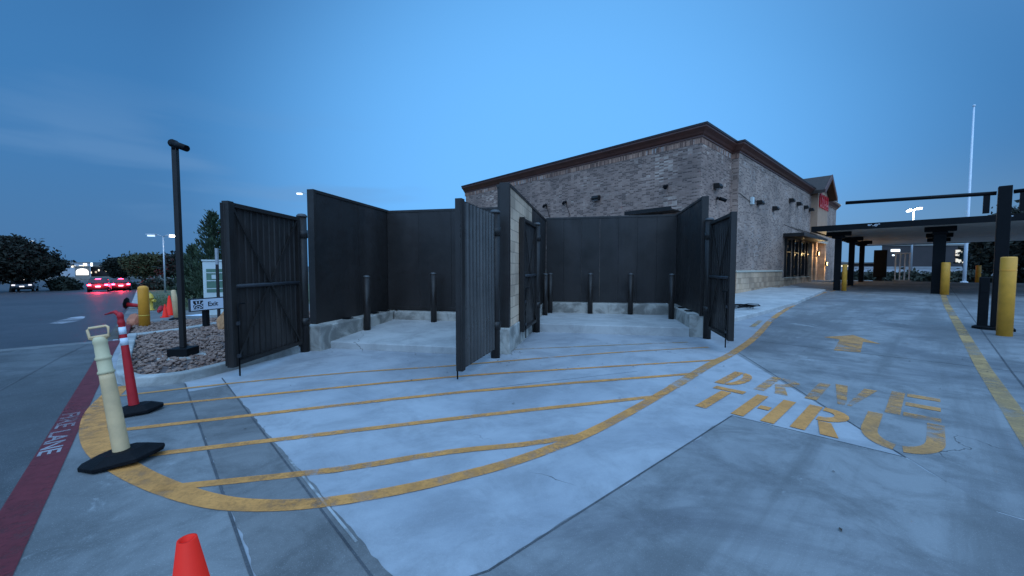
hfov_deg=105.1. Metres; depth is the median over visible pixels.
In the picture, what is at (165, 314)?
traffic cone
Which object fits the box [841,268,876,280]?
hedge
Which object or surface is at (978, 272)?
yellow bollard
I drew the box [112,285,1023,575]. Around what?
pavement
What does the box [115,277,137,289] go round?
shrub
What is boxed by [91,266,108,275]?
shop
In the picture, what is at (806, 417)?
lane lettering
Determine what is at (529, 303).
yard gate
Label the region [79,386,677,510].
lane marking
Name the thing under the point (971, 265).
lot tree
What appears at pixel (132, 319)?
boulder
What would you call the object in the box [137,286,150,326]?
yellow bollard
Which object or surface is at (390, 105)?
sky
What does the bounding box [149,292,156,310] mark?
fire hydrant
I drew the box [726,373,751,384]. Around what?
lane lettering
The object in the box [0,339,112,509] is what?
apron
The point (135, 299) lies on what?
path
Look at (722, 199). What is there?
wall camera
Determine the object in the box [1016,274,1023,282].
hedge
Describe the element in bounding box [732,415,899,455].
pavement joint
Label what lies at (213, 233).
conifer tree
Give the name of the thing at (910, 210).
street lamp
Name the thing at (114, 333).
ground
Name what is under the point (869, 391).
lane lettering
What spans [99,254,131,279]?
street tree
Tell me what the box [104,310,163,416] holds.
delineator post
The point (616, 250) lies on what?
enclosure wall
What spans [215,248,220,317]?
slim post
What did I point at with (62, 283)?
shrub
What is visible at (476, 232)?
yard gate
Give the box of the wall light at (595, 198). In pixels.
[591,195,599,200]
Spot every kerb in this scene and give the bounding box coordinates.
[116,333,299,386]
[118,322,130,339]
[127,322,215,335]
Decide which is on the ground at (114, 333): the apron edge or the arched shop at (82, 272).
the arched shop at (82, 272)
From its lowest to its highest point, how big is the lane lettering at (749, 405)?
0.001 m
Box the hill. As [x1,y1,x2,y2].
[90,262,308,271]
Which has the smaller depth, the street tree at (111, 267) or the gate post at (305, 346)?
the gate post at (305, 346)
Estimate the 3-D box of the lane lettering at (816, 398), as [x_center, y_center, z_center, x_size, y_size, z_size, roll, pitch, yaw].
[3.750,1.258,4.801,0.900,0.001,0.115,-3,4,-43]
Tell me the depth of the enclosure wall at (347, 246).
8.13 m
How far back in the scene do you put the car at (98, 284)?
46.68 m
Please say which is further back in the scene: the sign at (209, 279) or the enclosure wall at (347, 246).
the sign at (209, 279)
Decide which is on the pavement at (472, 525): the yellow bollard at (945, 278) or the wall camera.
the yellow bollard at (945, 278)
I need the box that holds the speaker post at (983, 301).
[971,277,989,328]
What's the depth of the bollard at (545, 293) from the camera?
10.92 m
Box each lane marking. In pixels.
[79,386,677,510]
[668,292,825,387]
[941,295,1023,446]
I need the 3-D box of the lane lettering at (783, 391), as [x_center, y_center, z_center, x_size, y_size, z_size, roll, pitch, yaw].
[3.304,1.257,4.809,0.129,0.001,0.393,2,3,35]
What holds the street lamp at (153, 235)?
on the lawn at (159, 293)
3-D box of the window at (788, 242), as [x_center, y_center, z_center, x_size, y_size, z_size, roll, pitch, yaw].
[17.047,-1.827,24.196,1.200,2.418,0.169,-3,4,-43]
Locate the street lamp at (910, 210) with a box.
[905,206,922,270]
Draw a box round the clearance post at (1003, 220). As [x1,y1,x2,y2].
[845,185,1023,331]
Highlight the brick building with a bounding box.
[461,121,840,292]
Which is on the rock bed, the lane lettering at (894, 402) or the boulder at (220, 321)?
the boulder at (220, 321)
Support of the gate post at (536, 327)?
on the pavement at (472, 525)
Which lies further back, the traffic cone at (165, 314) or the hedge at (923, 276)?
the hedge at (923, 276)
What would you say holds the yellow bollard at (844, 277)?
on the pavement at (472, 525)
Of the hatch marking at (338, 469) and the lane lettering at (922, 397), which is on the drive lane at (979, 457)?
the lane lettering at (922, 397)
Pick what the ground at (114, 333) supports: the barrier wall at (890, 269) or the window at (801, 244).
the barrier wall at (890, 269)
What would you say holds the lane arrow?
on the drive lane at (979, 457)
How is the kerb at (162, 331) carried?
on the ground at (114, 333)
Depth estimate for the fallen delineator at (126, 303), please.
17.84 m
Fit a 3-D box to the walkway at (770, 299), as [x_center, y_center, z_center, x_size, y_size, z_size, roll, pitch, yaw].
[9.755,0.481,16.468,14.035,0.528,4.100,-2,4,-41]
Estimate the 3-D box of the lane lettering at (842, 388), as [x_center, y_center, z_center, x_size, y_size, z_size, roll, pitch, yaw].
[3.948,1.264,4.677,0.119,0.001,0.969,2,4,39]
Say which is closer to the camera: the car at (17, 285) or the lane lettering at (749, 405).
the lane lettering at (749, 405)
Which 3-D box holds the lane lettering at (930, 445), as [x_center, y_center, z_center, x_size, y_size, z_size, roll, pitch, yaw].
[3.667,1.325,3.435,1.061,0.001,0.210,-2,3,-34]
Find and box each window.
[76,269,88,274]
[783,238,791,277]
[791,240,798,277]
[798,241,804,276]
[805,243,810,276]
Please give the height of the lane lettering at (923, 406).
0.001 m
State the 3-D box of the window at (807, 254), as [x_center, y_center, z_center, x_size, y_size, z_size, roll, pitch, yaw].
[21.223,-2.017,28.072,1.200,2.418,0.169,-3,4,-43]
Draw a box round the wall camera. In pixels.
[717,197,726,201]
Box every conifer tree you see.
[166,242,201,304]
[184,208,221,297]
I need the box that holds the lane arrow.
[827,335,878,351]
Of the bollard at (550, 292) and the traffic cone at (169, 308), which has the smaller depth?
the bollard at (550, 292)
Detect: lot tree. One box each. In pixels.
[953,245,992,271]
[960,200,1023,261]
[967,241,1023,277]
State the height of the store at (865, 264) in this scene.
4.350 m
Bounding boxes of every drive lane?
[470,416,1023,575]
[737,281,1023,518]
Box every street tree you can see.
[0,233,75,291]
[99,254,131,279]
[118,250,162,278]
[152,250,188,279]
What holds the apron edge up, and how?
on the apron
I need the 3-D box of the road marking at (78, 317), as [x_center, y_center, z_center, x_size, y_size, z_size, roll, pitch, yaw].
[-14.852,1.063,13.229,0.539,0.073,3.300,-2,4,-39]
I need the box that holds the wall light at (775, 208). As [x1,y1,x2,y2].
[772,206,779,210]
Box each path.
[117,304,309,325]
[132,291,137,303]
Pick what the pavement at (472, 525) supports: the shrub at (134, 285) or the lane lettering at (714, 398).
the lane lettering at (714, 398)
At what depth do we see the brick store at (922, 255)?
91.73 m
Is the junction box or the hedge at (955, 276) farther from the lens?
the hedge at (955, 276)
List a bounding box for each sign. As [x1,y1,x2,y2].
[188,297,222,326]
[201,260,223,316]
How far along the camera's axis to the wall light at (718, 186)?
16.65 m
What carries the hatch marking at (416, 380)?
on the pavement at (472, 525)
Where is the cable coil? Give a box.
[735,303,759,308]
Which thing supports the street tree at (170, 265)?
on the lawn at (159, 293)
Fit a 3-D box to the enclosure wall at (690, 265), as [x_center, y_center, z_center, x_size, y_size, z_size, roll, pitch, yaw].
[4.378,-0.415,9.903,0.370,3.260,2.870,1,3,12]
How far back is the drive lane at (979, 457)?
5.95 m
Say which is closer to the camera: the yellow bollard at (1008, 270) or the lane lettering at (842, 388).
the lane lettering at (842, 388)
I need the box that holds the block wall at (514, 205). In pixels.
[496,182,546,354]
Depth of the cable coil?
12.23 m
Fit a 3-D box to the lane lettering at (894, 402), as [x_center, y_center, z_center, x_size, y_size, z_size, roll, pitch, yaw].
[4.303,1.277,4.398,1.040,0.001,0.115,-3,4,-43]
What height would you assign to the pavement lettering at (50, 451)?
0.001 m
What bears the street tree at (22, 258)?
on the ground at (114, 333)
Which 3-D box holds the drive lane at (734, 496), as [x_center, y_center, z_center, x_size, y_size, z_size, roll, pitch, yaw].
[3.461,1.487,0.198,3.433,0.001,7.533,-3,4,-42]
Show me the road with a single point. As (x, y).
(28, 317)
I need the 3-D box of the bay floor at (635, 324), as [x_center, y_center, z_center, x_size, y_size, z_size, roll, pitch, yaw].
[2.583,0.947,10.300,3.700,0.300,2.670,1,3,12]
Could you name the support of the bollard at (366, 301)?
on the bay floor at (425, 336)
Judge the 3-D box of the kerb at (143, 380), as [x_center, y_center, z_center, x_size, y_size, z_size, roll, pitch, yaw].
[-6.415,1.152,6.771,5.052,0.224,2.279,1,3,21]
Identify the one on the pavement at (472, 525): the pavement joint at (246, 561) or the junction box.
the pavement joint at (246, 561)
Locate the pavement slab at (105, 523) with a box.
[13,382,248,575]
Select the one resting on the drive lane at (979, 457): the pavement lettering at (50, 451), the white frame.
the white frame
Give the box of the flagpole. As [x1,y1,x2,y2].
[961,104,975,281]
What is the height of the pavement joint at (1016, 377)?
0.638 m
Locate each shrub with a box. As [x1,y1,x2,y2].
[42,274,84,290]
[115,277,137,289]
[137,276,176,289]
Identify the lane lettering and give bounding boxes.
[695,391,730,407]
[713,386,744,393]
[715,371,742,383]
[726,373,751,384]
[732,394,768,415]
[757,377,780,390]
[757,405,771,409]
[760,400,795,423]
[775,386,787,395]
[790,404,822,429]
[804,383,828,399]
[816,407,848,421]
[818,420,837,437]
[836,384,847,403]
[849,389,875,405]
[861,411,893,448]
[885,391,904,413]
[902,423,945,453]
[903,412,940,420]
[905,402,940,411]
[907,394,939,401]
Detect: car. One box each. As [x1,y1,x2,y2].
[11,279,38,291]
[87,278,111,291]
[111,278,131,290]
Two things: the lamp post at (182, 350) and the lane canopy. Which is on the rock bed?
the lamp post at (182, 350)
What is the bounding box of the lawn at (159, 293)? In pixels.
[149,284,309,309]
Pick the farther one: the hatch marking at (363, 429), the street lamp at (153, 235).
the street lamp at (153, 235)
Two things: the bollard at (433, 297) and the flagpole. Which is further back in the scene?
the flagpole
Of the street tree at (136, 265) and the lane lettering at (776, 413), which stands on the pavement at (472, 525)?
the lane lettering at (776, 413)
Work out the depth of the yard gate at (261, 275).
5.93 m
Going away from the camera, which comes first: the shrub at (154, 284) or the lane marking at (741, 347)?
the lane marking at (741, 347)
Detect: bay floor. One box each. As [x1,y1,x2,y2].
[331,319,490,355]
[540,312,688,336]
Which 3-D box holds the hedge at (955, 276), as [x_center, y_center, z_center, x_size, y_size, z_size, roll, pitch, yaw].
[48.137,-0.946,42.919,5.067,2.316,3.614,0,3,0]
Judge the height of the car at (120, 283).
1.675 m
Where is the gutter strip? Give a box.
[189,385,392,575]
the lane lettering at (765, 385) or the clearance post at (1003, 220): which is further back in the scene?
the clearance post at (1003, 220)
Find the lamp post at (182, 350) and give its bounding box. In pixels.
[157,139,205,360]
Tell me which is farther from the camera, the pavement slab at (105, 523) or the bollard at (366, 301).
the bollard at (366, 301)
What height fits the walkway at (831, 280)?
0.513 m
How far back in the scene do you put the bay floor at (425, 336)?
7.61 m
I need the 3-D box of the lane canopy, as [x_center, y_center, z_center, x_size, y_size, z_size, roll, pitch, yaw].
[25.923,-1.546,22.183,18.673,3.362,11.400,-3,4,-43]
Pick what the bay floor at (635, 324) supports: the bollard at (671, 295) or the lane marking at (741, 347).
the bollard at (671, 295)
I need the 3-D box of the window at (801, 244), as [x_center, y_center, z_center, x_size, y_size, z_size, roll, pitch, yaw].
[19.831,-1.953,26.780,1.200,2.418,0.169,-3,4,-43]
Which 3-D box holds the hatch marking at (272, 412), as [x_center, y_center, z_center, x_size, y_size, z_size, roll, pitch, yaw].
[-0.594,1.265,4.675,6.766,0.001,0.251,-1,3,-18]
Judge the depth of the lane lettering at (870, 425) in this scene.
3.66 m
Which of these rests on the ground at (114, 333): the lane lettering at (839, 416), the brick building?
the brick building
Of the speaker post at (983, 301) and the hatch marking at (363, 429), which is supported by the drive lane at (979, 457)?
the speaker post at (983, 301)
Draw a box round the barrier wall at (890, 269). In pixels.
[841,267,992,274]
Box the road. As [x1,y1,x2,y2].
[0,280,139,348]
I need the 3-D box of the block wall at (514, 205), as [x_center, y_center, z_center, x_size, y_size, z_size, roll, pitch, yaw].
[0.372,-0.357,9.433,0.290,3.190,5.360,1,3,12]
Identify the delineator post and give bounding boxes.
[77,325,164,473]
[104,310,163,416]
[169,290,177,319]
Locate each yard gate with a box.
[220,201,309,375]
[455,198,500,378]
[519,217,540,337]
[703,211,736,347]
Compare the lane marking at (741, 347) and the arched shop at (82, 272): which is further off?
the arched shop at (82, 272)
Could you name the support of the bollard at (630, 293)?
on the bay floor at (635, 324)
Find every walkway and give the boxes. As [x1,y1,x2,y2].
[665,287,824,321]
[811,280,871,281]
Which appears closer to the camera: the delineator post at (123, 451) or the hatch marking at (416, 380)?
the delineator post at (123, 451)
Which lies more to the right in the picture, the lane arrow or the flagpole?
the flagpole
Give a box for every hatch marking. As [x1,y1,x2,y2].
[120,347,707,395]
[127,373,696,429]
[151,396,657,455]
[164,359,713,404]
[184,434,572,486]
[514,342,682,349]
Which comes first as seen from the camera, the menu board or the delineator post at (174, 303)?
the delineator post at (174, 303)
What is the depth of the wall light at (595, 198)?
19.27 m
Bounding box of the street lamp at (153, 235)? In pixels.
[145,233,174,292]
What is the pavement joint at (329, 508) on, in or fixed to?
on the gutter strip
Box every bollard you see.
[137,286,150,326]
[363,275,370,330]
[430,272,436,321]
[543,273,547,314]
[548,273,552,312]
[588,273,592,313]
[628,273,633,314]
[668,274,674,318]
[841,264,847,290]
[940,262,950,294]
[975,265,981,282]
[996,257,1017,336]
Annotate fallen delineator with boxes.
[122,297,137,308]
[157,306,163,312]
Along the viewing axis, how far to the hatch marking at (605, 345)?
7.64 m
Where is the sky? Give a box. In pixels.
[0,0,1023,265]
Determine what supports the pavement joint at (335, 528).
on the pavement at (472, 525)
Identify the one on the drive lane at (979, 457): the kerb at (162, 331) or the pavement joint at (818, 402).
the pavement joint at (818, 402)
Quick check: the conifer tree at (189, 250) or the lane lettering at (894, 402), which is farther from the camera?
the conifer tree at (189, 250)
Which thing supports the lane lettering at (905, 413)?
on the drive lane at (979, 457)
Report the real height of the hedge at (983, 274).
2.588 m
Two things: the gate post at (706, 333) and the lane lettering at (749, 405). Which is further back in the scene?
the gate post at (706, 333)
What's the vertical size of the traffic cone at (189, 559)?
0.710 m
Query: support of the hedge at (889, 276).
on the ground at (114, 333)
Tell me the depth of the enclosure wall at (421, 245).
9.72 m
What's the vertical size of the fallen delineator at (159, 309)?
0.253 m
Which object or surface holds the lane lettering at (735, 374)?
on the pavement at (472, 525)
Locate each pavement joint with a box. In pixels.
[0,345,84,389]
[184,383,253,575]
[222,378,372,575]
[288,459,357,541]
[471,415,731,575]
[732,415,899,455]
[740,353,905,456]
[950,287,1023,386]
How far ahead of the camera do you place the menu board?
30.05 m
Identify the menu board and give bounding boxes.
[873,250,887,280]
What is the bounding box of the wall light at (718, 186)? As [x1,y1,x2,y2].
[714,183,722,189]
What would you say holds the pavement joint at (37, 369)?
on the apron
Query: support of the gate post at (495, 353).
on the pavement at (472, 525)
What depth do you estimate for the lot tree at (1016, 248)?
41.36 m
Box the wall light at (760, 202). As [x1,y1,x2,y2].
[757,200,764,205]
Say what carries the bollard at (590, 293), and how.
on the bay floor at (635, 324)
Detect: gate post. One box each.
[296,213,309,351]
[490,209,499,358]
[533,222,540,332]
[703,218,713,338]
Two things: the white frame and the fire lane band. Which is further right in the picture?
the white frame
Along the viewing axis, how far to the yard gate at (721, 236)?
7.42 m
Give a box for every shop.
[57,262,90,276]
[73,266,89,278]
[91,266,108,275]
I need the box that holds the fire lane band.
[0,340,119,575]
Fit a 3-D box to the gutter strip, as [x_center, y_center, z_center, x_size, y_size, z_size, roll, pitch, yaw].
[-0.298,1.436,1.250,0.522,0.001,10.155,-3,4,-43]
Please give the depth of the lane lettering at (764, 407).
4.22 m
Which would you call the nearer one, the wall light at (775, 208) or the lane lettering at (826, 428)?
the lane lettering at (826, 428)
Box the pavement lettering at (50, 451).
[36,429,69,456]
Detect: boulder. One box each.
[126,313,138,328]
[216,311,223,329]
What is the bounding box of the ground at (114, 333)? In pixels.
[9,272,617,340]
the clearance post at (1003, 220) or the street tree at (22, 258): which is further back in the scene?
the street tree at (22, 258)
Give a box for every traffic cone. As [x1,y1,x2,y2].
[160,304,169,317]
[166,296,172,315]
[172,533,209,575]
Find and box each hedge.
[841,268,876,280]
[865,270,916,280]
[896,267,931,281]
[950,269,974,281]
[962,269,992,282]
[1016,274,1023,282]
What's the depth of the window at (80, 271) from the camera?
114.79 m
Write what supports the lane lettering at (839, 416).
on the pavement at (472, 525)
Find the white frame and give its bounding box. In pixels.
[892,253,910,280]
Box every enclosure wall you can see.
[307,189,397,350]
[387,207,496,320]
[546,214,676,314]
[667,196,708,336]
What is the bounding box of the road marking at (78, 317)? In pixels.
[50,316,84,323]
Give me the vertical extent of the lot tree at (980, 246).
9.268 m
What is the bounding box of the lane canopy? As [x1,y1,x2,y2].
[811,213,1023,293]
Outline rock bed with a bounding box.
[132,314,309,373]
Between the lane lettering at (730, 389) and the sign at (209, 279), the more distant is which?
the sign at (209, 279)
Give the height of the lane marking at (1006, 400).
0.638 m
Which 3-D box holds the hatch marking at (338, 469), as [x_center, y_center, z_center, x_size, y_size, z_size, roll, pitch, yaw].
[-0.930,1.344,3.057,3.125,0.001,0.144,-1,3,-16]
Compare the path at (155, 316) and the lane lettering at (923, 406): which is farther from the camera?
the path at (155, 316)
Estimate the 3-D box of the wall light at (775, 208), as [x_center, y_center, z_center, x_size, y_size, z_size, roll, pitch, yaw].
[14.670,-4.418,21.777,0.380,0.243,0.268,-3,4,-43]
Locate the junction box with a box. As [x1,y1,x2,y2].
[739,193,756,204]
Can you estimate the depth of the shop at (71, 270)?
149.83 m
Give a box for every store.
[854,263,872,266]
[882,244,963,266]
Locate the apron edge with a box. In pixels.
[0,341,91,351]
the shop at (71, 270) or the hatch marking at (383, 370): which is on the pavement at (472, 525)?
the hatch marking at (383, 370)
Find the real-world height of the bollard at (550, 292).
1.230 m

